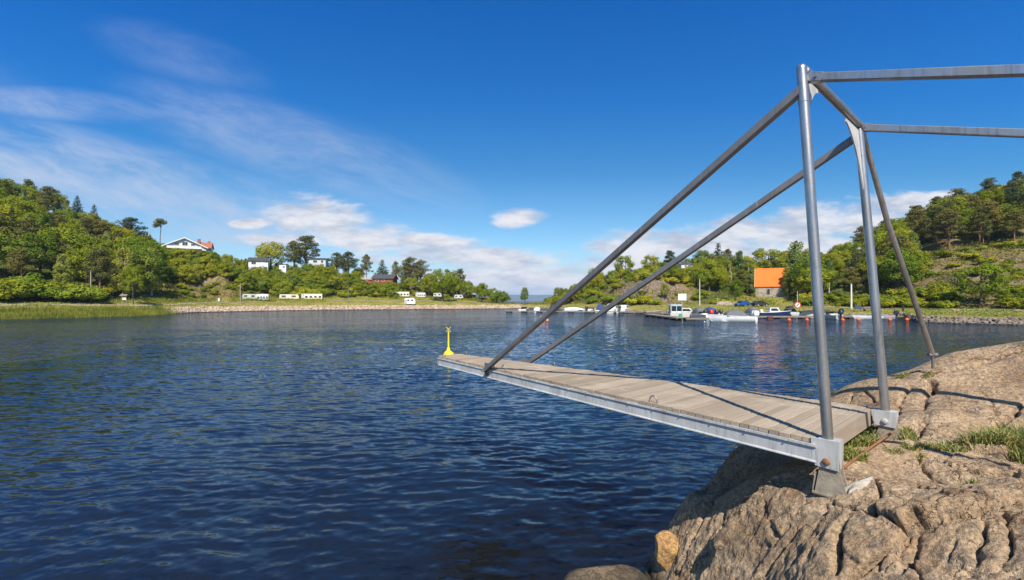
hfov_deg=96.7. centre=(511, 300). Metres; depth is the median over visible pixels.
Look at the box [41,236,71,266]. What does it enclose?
pine tree
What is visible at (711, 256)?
pine tree
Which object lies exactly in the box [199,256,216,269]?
tall shrub
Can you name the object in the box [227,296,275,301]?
hedge
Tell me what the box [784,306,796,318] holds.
motorboat
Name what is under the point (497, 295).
bush
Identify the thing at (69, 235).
broadleaf tree
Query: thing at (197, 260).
tall shrub
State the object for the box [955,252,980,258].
bush
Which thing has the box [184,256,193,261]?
tall shrub
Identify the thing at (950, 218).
pine tree
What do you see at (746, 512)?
rock
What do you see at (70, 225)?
broadleaf tree
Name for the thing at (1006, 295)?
bush
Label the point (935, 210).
pine tree
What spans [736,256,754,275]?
broadleaf tree
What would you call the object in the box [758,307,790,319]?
motorboat
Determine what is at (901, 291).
bush
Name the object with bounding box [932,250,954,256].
bush
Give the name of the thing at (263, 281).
tall shrub
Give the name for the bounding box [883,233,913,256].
pine tree
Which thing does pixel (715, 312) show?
motorboat
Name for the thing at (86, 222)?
pine tree
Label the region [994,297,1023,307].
bush
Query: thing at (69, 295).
bush
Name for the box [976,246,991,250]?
bush
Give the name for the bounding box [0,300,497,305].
path
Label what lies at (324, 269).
tall shrub
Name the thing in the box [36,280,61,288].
bush
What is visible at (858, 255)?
pine tree
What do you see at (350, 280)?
broadleaf tree
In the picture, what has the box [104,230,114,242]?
birch tree
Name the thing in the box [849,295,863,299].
bush
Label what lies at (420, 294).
caravan
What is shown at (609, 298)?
bush
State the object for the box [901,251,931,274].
broadleaf tree
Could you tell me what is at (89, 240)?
broadleaf tree
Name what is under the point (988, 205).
pine tree
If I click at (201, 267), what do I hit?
tall shrub
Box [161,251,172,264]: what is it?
tall shrub
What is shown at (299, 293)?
bush
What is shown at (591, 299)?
bush
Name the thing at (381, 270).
spruce tree
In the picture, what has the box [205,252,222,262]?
tall shrub
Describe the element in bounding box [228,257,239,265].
broadleaf tree
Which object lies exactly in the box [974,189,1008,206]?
broadleaf tree
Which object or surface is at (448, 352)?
yellow buoy
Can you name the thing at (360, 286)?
tall shrub
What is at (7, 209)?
broadleaf tree
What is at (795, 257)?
birch tree
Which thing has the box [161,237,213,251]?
hill house
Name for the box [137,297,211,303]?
hedge
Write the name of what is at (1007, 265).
bush
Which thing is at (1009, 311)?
meadow grass
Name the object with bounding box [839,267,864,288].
pine tree
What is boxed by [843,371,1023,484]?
grass
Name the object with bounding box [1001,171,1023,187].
pine tree
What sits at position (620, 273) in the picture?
broadleaf tree
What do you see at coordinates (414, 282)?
broadleaf tree
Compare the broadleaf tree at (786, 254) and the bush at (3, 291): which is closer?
the bush at (3, 291)
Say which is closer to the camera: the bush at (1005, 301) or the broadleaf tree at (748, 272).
the bush at (1005, 301)
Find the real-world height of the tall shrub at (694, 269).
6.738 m
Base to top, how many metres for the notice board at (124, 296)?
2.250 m
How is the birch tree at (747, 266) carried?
on the ground at (996, 234)
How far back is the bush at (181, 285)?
156.63 m
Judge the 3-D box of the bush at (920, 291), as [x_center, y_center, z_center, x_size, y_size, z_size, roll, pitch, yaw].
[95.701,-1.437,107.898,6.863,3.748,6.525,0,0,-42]
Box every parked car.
[733,301,750,305]
[751,301,768,305]
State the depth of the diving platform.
4.54 m
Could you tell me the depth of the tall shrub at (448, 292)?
227.98 m
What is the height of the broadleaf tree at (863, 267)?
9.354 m
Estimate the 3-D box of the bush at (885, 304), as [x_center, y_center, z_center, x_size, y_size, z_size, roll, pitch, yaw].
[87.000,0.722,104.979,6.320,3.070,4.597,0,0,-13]
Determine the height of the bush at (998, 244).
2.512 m
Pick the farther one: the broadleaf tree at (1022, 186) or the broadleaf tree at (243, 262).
the broadleaf tree at (243, 262)
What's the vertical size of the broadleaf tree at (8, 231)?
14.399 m
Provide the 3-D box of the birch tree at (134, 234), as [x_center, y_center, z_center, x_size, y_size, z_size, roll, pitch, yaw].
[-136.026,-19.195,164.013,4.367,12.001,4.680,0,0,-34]
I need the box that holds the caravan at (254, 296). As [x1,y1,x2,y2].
[242,294,256,298]
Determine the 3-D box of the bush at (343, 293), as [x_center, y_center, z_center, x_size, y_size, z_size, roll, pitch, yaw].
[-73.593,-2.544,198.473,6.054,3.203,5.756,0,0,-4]
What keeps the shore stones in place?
on the ground at (996, 234)
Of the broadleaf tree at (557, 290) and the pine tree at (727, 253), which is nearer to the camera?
the pine tree at (727, 253)
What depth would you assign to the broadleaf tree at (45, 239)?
124.22 m
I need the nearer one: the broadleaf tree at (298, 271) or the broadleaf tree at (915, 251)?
the broadleaf tree at (915, 251)
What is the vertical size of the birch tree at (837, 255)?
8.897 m
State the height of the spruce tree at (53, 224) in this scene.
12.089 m
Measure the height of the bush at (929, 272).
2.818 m
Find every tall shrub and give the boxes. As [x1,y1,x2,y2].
[159,266,177,281]
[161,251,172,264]
[165,259,182,266]
[166,266,180,280]
[174,265,197,283]
[176,258,190,265]
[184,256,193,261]
[190,257,205,267]
[192,257,208,270]
[193,263,206,277]
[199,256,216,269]
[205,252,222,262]
[205,264,220,276]
[206,259,218,267]
[217,262,235,276]
[223,270,236,280]
[232,267,246,280]
[232,277,246,289]
[239,273,258,290]
[247,279,259,289]
[256,278,274,292]
[264,270,278,278]
[269,282,290,295]
[271,268,281,275]
[272,282,292,296]
[285,270,296,275]
[286,279,295,290]
[287,274,302,286]
[300,263,311,272]
[302,275,318,282]
[302,278,316,286]
[309,271,319,277]
[311,264,324,271]
[316,276,327,288]
[317,278,329,289]
[319,266,332,273]
[321,267,333,278]
[334,281,344,289]
[351,273,360,282]
[351,277,362,286]
[354,283,365,294]
[365,284,381,296]
[376,284,391,297]
[387,283,401,291]
[387,286,401,298]
[415,280,429,293]
[439,280,452,294]
[607,270,617,275]
[623,269,630,278]
[643,264,651,270]
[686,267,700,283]
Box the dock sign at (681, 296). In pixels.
[678,294,685,299]
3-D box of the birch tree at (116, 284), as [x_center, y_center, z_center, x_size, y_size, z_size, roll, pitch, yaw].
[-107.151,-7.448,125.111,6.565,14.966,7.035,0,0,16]
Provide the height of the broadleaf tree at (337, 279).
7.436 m
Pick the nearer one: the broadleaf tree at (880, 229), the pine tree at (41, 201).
the broadleaf tree at (880, 229)
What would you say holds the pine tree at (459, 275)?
on the ground at (996, 234)
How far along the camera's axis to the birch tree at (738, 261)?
159.58 m
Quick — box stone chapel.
[754,268,787,296]
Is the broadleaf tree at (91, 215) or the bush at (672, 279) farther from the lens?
the broadleaf tree at (91, 215)
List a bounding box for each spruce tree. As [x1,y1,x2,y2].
[3,206,21,245]
[48,219,56,248]
[51,199,68,221]
[71,195,86,216]
[91,204,100,225]
[373,260,388,273]
[712,243,723,259]
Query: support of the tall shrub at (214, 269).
on the ground at (996, 234)
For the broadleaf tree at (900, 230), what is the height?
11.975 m
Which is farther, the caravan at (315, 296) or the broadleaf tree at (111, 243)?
the caravan at (315, 296)
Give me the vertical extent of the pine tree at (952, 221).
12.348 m
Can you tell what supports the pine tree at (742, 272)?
on the ground at (996, 234)
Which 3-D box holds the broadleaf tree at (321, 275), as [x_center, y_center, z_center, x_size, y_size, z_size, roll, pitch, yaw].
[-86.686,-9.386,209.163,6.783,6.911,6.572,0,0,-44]
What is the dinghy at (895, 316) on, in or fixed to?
on the water
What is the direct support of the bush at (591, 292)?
on the ground at (996, 234)
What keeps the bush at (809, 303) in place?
on the ground at (996, 234)
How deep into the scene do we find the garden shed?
204.59 m
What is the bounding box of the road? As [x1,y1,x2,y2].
[693,305,984,309]
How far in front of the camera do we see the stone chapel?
140.08 m
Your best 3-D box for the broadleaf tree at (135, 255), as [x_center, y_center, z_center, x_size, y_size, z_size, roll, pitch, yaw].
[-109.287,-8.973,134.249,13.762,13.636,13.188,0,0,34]
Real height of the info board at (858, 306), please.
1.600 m
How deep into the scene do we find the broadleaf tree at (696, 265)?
162.16 m
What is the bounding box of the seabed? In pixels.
[0,302,903,579]
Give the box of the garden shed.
[278,264,287,272]
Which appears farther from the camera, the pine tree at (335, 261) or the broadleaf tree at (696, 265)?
the pine tree at (335, 261)
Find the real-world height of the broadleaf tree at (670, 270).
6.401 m
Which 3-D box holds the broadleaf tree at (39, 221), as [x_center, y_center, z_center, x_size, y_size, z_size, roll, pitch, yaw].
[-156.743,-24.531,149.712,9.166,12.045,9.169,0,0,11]
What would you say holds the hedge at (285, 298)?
on the ground at (996, 234)
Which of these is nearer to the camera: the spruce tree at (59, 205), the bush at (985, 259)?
the bush at (985, 259)
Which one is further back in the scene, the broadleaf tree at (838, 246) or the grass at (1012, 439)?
the broadleaf tree at (838, 246)
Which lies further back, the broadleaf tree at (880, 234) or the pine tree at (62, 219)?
the pine tree at (62, 219)
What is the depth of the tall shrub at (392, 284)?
209.58 m
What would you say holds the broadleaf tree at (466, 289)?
on the ground at (996, 234)
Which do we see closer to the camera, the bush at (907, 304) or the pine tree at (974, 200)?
the bush at (907, 304)
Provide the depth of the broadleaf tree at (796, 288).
129.61 m
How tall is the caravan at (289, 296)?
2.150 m
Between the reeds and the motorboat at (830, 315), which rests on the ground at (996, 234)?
the reeds
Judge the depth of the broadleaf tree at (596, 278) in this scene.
178.65 m
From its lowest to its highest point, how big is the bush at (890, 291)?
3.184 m
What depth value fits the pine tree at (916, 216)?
149.49 m
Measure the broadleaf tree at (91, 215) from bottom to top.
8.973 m
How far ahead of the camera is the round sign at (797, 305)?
87.94 m
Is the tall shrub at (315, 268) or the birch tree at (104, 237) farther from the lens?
the tall shrub at (315, 268)
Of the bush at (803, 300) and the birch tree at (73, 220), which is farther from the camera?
the birch tree at (73, 220)
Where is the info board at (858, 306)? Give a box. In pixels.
[855,305,861,311]
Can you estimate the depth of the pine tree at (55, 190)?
203.72 m
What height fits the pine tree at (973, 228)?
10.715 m
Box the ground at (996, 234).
[0,212,1023,368]
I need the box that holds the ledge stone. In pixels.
[564,564,648,579]
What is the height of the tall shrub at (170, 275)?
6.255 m
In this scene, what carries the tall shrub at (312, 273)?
on the ground at (996, 234)
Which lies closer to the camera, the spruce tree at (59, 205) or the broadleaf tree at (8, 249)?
the broadleaf tree at (8, 249)
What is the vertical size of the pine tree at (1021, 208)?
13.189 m
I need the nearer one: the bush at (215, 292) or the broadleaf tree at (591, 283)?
the bush at (215, 292)
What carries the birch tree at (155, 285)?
on the ground at (996, 234)
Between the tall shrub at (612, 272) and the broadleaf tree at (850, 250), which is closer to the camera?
the broadleaf tree at (850, 250)
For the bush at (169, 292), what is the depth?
144.24 m
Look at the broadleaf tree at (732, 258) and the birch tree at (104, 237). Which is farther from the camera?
the broadleaf tree at (732, 258)
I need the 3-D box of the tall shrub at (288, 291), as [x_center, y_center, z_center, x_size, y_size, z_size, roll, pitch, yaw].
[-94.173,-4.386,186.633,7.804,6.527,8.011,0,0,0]
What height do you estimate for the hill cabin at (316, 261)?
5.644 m
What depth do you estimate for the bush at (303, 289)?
192.19 m
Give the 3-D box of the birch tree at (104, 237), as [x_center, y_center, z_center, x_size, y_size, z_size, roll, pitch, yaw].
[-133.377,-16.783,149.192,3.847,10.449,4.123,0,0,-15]
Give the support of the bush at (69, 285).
on the ground at (996, 234)
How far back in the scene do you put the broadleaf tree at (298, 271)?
214.98 m
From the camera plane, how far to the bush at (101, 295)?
112.81 m
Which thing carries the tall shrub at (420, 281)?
on the ground at (996, 234)
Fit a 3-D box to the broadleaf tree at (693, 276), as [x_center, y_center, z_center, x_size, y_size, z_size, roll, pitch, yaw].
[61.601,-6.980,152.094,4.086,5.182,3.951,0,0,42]
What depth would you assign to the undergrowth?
134.42 m
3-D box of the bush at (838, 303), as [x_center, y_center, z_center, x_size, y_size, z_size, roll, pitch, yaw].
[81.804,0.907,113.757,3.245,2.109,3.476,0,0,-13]
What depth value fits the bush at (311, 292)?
189.38 m
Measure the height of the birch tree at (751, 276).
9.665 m
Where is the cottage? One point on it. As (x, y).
(257, 262)
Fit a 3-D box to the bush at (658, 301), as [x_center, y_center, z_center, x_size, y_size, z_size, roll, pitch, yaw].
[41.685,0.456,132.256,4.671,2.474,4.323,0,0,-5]
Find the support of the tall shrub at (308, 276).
on the ground at (996, 234)
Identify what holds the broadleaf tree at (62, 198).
on the ground at (996, 234)
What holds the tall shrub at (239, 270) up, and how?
on the ground at (996, 234)
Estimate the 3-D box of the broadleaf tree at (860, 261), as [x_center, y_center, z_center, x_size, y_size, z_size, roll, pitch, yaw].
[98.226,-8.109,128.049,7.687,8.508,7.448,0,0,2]
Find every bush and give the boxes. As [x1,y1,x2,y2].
[0,278,29,299]
[1,278,26,287]
[4,280,44,300]
[9,272,56,284]
[30,286,56,300]
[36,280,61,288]
[40,286,74,301]
[44,283,81,286]
[48,289,88,301]
[51,285,105,301]
[58,281,83,286]
[74,284,109,302]
[91,285,115,293]
[164,290,179,294]
[172,282,187,288]
[176,289,188,293]
[184,249,197,252]
[197,250,207,256]
[209,289,219,294]
[290,291,304,295]
[296,287,310,292]
[305,291,320,293]
[318,290,330,296]
[320,288,335,293]
[337,291,350,296]
[488,290,507,301]
[586,289,597,295]
[586,296,599,301]
[587,286,602,290]
[599,282,607,288]
[600,296,615,302]
[606,278,616,282]
[611,283,623,288]
[623,297,641,304]
[637,296,652,302]
[639,272,652,276]
[647,298,663,304]
[659,276,680,282]
[690,295,703,298]
[695,290,710,296]
[704,281,718,286]
[710,298,726,303]
[794,297,811,305]
[798,292,811,298]
[804,297,825,305]
[823,291,848,299]
[829,295,849,300]
[831,300,845,305]
[843,299,868,305]
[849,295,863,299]
[864,294,899,302]
[880,297,896,305]
[880,298,903,307]
[885,288,900,294]
[886,287,905,295]
[899,293,922,300]
[900,287,929,295]
[900,300,927,307]
[918,269,935,275]
[921,288,948,296]
[927,282,955,291]
[928,291,958,299]
[930,300,946,308]
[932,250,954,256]
[934,271,944,275]
[935,300,962,307]
[940,289,964,299]
[946,262,961,266]
[955,247,969,250]
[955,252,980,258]
[974,257,997,262]
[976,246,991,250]
[989,241,1018,247]
[994,291,1013,298]
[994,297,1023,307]
[998,263,1014,266]
[999,284,1023,293]
[1000,244,1016,248]
[1002,266,1023,271]
[1006,274,1022,278]
[1011,271,1023,275]
[1011,292,1023,298]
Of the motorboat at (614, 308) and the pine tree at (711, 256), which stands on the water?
the motorboat at (614, 308)
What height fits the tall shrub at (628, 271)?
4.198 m
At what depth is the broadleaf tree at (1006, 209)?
131.08 m
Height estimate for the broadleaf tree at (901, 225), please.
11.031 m
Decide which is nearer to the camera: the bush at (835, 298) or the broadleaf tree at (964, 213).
the bush at (835, 298)
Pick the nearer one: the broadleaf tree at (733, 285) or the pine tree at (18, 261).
the pine tree at (18, 261)
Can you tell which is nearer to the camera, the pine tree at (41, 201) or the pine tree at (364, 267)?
the pine tree at (41, 201)
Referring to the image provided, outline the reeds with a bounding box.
[0,304,180,320]
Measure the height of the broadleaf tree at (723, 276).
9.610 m
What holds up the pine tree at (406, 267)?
on the ground at (996, 234)
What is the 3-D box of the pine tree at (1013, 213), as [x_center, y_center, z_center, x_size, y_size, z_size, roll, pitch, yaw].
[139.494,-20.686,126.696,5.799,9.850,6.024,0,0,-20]
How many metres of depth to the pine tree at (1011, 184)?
144.36 m
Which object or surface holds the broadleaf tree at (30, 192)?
on the ground at (996, 234)
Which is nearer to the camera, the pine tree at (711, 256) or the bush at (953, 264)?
the bush at (953, 264)
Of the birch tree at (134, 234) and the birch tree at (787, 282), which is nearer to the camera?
the birch tree at (787, 282)
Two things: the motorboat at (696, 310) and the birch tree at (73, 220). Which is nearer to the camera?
the motorboat at (696, 310)
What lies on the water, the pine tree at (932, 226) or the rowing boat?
the rowing boat
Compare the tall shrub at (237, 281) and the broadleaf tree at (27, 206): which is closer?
the broadleaf tree at (27, 206)
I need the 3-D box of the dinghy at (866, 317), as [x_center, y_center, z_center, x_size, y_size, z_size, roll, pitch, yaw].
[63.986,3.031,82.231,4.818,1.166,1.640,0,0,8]
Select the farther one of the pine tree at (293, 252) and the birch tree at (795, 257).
the pine tree at (293, 252)
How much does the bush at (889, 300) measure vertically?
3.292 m
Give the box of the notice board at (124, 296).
[119,294,128,302]
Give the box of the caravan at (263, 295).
[256,294,268,299]
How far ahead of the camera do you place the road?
113.83 m
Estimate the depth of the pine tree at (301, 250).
228.21 m
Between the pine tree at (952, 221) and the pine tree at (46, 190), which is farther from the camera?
the pine tree at (46, 190)
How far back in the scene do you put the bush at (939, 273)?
113.18 m
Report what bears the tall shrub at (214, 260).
on the ground at (996, 234)
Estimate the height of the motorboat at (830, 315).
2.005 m
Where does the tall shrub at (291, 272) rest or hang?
on the ground at (996, 234)
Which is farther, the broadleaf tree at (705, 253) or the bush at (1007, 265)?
the broadleaf tree at (705, 253)
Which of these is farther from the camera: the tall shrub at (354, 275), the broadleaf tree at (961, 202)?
the tall shrub at (354, 275)
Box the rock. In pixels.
[642,341,1023,579]
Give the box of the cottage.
[247,257,271,270]
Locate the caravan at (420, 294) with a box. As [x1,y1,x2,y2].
[415,293,425,296]
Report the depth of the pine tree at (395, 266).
243.56 m
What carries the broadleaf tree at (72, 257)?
on the ground at (996, 234)
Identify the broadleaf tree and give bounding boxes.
[0,177,20,196]
[0,189,10,200]
[0,196,47,227]
[0,205,28,234]
[0,216,15,235]
[0,233,20,264]
[0,233,49,276]
[1,198,43,212]
[15,187,38,199]
[16,232,62,277]
[20,184,40,198]
[22,208,50,241]
[33,227,90,276]
[36,192,67,214]
[51,207,81,223]
[55,221,91,249]
[64,248,111,286]
[65,231,113,273]
[73,244,116,285]
[78,212,100,224]
[90,240,121,249]
[93,220,120,236]
[111,226,132,243]
[112,237,156,251]
[112,247,166,292]
[119,264,145,303]
[126,236,165,265]
[222,254,233,261]
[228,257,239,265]
[239,260,247,265]
[250,270,261,279]
[254,241,285,265]
[273,271,283,276]
[293,267,301,273]
[305,282,316,288]
[316,273,329,279]
[328,275,343,288]
[341,273,351,280]
[344,278,352,283]
[403,277,418,293]
[421,273,437,295]
[426,268,457,300]
[445,276,461,297]
[459,280,473,298]
[474,283,488,301]
[520,287,528,304]
[553,287,563,296]
[571,285,580,299]
[589,280,598,287]
[592,275,603,286]
[613,255,634,272]
[617,269,627,277]
[640,255,661,267]
[660,283,669,295]
[665,265,678,276]
[672,268,684,283]
[690,272,701,284]
[691,250,708,262]
[693,263,704,269]
[697,259,719,291]
[705,263,730,291]
[715,256,728,267]
[717,255,734,266]
[725,279,744,299]
[734,270,754,292]
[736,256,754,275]
[752,248,789,267]
[777,250,801,265]
[788,256,835,292]
[790,279,811,293]
[797,267,835,289]
[821,253,837,265]
[821,259,845,279]
[824,247,839,256]
[830,250,851,265]
[833,242,856,264]
[838,240,864,253]
[840,247,855,267]
[846,259,865,284]
[859,255,893,278]
[864,236,899,258]
[874,231,910,246]
[875,225,895,232]
[877,228,920,243]
[877,247,922,289]
[883,236,917,253]
[884,222,913,233]
[889,248,930,273]
[891,217,924,237]
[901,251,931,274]
[924,198,959,219]
[937,195,969,216]
[947,260,1012,307]
[957,206,995,240]
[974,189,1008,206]
[994,202,1023,238]
[1001,184,1023,207]
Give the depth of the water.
33.78 m
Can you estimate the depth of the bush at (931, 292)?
102.55 m
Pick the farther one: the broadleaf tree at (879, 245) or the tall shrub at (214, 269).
the tall shrub at (214, 269)
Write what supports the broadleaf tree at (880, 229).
on the ground at (996, 234)
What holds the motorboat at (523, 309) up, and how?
on the water
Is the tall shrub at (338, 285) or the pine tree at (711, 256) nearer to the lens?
the pine tree at (711, 256)
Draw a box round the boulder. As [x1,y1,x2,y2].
[655,530,678,571]
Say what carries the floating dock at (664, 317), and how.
on the water
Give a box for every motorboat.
[518,303,527,313]
[562,307,585,313]
[583,306,595,314]
[595,304,603,312]
[607,303,617,313]
[615,305,629,314]
[668,305,691,317]
[690,307,707,317]
[695,310,712,317]
[704,307,719,314]
[707,310,758,324]
[744,307,762,315]
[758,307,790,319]
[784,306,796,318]
[790,308,843,319]
[825,310,843,321]
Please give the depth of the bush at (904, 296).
104.44 m
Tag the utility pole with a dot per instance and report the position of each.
(850, 296)
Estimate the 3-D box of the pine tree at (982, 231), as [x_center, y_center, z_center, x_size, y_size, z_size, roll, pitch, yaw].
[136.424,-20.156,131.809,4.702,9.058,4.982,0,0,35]
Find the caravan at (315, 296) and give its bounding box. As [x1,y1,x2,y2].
[301,294,322,298]
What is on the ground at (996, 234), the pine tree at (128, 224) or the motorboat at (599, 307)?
the pine tree at (128, 224)
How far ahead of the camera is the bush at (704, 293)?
137.77 m
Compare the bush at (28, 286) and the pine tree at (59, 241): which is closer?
the bush at (28, 286)
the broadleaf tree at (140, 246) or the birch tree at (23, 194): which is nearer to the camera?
the broadleaf tree at (140, 246)
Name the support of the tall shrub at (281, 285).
on the ground at (996, 234)
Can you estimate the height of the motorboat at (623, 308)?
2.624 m
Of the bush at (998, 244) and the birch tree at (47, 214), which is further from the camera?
the birch tree at (47, 214)
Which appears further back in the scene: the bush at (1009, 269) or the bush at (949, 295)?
the bush at (1009, 269)
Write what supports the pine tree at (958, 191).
on the ground at (996, 234)
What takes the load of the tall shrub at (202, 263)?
on the ground at (996, 234)
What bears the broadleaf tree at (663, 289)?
on the ground at (996, 234)
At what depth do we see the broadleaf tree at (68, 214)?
175.28 m
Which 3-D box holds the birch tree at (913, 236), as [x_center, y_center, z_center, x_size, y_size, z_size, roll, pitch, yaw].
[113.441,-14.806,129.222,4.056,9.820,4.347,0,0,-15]
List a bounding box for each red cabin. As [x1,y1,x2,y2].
[360,277,371,283]
[371,274,398,285]
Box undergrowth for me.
[0,201,1023,307]
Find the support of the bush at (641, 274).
on the ground at (996, 234)
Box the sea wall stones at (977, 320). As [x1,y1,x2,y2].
[512,306,1023,326]
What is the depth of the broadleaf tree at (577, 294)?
181.85 m
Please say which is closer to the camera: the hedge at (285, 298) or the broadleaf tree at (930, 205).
the broadleaf tree at (930, 205)
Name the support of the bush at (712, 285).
on the ground at (996, 234)
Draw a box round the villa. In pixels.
[676,262,690,267]
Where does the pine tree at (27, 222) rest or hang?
on the ground at (996, 234)
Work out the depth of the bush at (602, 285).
172.89 m
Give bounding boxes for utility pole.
[850,284,851,308]
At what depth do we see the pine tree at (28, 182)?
204.88 m
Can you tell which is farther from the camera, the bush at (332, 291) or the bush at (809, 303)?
the bush at (332, 291)
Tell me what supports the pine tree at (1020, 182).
on the ground at (996, 234)
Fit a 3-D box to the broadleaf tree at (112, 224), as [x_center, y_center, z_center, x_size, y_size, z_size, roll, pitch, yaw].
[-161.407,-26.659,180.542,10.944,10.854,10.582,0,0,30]
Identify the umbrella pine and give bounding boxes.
[152,218,167,242]
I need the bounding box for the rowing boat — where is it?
[643,310,661,314]
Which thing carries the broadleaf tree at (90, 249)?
on the ground at (996, 234)
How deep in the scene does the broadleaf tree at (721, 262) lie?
174.79 m
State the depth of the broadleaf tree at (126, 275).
118.24 m
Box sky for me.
[0,0,1023,294]
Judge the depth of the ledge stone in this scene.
5.31 m
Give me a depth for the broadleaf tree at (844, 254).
150.36 m
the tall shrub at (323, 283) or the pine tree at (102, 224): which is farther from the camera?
the tall shrub at (323, 283)
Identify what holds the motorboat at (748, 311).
on the water
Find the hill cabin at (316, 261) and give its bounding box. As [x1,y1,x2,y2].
[307,258,329,266]
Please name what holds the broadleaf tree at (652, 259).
on the ground at (996, 234)
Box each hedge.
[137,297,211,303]
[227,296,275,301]
[274,297,328,301]
[367,296,425,299]
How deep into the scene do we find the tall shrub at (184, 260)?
168.98 m
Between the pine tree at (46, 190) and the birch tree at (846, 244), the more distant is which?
the pine tree at (46, 190)
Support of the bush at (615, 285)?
on the ground at (996, 234)
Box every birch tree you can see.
[18,185,30,207]
[37,208,51,228]
[52,253,74,282]
[62,199,71,215]
[68,219,80,234]
[100,234,107,240]
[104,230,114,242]
[105,247,137,298]
[131,231,140,246]
[140,246,162,295]
[192,266,200,283]
[696,256,702,263]
[725,261,735,285]
[732,250,745,288]
[744,259,754,288]
[745,269,755,295]
[781,266,793,296]
[782,241,808,295]
[803,248,808,255]
[824,258,838,292]
[832,253,841,278]
[843,242,850,263]
[858,242,865,256]
[908,232,922,249]
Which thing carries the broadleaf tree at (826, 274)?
on the ground at (996, 234)
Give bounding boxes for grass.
[0,261,1023,316]
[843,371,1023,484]
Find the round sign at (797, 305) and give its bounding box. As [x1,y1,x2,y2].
[795,302,800,311]
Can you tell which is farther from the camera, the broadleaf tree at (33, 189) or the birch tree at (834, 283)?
the broadleaf tree at (33, 189)
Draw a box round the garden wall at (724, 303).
[716,301,736,304]
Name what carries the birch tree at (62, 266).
on the ground at (996, 234)
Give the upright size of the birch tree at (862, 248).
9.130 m
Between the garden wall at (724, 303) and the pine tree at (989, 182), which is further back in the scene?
the pine tree at (989, 182)
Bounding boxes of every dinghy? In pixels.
[852,314,883,320]
[869,310,898,320]
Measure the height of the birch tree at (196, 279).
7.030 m
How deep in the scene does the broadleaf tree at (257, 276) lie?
187.54 m
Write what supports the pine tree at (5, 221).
on the ground at (996, 234)
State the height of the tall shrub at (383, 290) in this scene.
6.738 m
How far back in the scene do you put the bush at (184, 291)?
152.24 m
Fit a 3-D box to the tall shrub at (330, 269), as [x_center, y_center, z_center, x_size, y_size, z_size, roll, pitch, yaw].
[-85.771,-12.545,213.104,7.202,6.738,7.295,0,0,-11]
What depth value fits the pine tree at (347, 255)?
237.34 m
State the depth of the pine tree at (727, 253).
189.50 m
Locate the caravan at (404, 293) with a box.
[392,292,408,295]
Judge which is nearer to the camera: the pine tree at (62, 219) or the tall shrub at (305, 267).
the pine tree at (62, 219)
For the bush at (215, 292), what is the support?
on the ground at (996, 234)
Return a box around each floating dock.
[506,310,642,313]
[643,314,686,319]
[682,318,709,321]
[758,316,903,318]
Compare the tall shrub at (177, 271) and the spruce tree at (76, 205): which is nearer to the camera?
the tall shrub at (177, 271)
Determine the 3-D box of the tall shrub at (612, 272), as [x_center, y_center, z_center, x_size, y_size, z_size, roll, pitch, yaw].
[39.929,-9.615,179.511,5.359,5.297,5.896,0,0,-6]
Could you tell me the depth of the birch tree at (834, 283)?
131.16 m
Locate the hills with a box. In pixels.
[476,295,553,301]
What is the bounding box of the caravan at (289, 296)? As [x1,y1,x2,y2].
[279,294,298,299]
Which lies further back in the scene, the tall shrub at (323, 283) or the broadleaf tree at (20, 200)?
the tall shrub at (323, 283)
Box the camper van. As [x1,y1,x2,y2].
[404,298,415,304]
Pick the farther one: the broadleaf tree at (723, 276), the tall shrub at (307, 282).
the tall shrub at (307, 282)
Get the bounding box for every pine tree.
[0,213,15,240]
[4,247,37,276]
[9,218,45,243]
[23,179,36,189]
[34,198,52,220]
[36,186,56,209]
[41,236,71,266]
[50,188,59,210]
[51,214,66,227]
[77,217,102,243]
[82,247,122,287]
[89,219,114,240]
[114,217,148,236]
[282,241,307,267]
[289,235,320,264]
[328,252,345,270]
[337,251,362,271]
[360,254,373,276]
[391,261,401,276]
[396,257,423,287]
[410,259,431,290]
[454,268,465,293]
[663,250,675,262]
[705,254,718,286]
[721,249,734,258]
[734,269,749,289]
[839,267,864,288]
[844,251,867,287]
[849,226,863,243]
[875,236,890,255]
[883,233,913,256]
[903,209,931,235]
[905,205,926,218]
[911,208,928,244]
[919,205,951,242]
[925,196,942,211]
[925,215,954,247]
[934,208,965,240]
[934,209,967,248]
[937,201,961,213]
[944,188,968,205]
[964,195,981,220]
[964,212,992,245]
[967,190,991,205]
[967,200,1006,242]
[973,215,993,244]
[979,177,1000,197]
[996,181,1023,204]
[998,209,1023,242]
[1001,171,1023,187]
[1001,186,1023,205]
[1013,179,1023,188]
[1017,200,1023,220]
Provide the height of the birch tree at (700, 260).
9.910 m
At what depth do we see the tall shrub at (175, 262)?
165.81 m
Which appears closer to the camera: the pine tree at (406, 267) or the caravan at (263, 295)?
the caravan at (263, 295)
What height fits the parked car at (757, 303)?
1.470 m
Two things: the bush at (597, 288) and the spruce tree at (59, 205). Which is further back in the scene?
the spruce tree at (59, 205)
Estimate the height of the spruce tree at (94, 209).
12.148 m
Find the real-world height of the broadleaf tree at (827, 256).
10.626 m
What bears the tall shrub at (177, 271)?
on the ground at (996, 234)
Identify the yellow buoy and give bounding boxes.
[443,327,453,354]
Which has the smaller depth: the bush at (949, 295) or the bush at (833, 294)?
the bush at (949, 295)
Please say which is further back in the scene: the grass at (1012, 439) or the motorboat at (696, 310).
the motorboat at (696, 310)
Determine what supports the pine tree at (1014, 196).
on the ground at (996, 234)
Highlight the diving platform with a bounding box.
[437,64,1023,496]
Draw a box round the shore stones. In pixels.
[165,304,522,313]

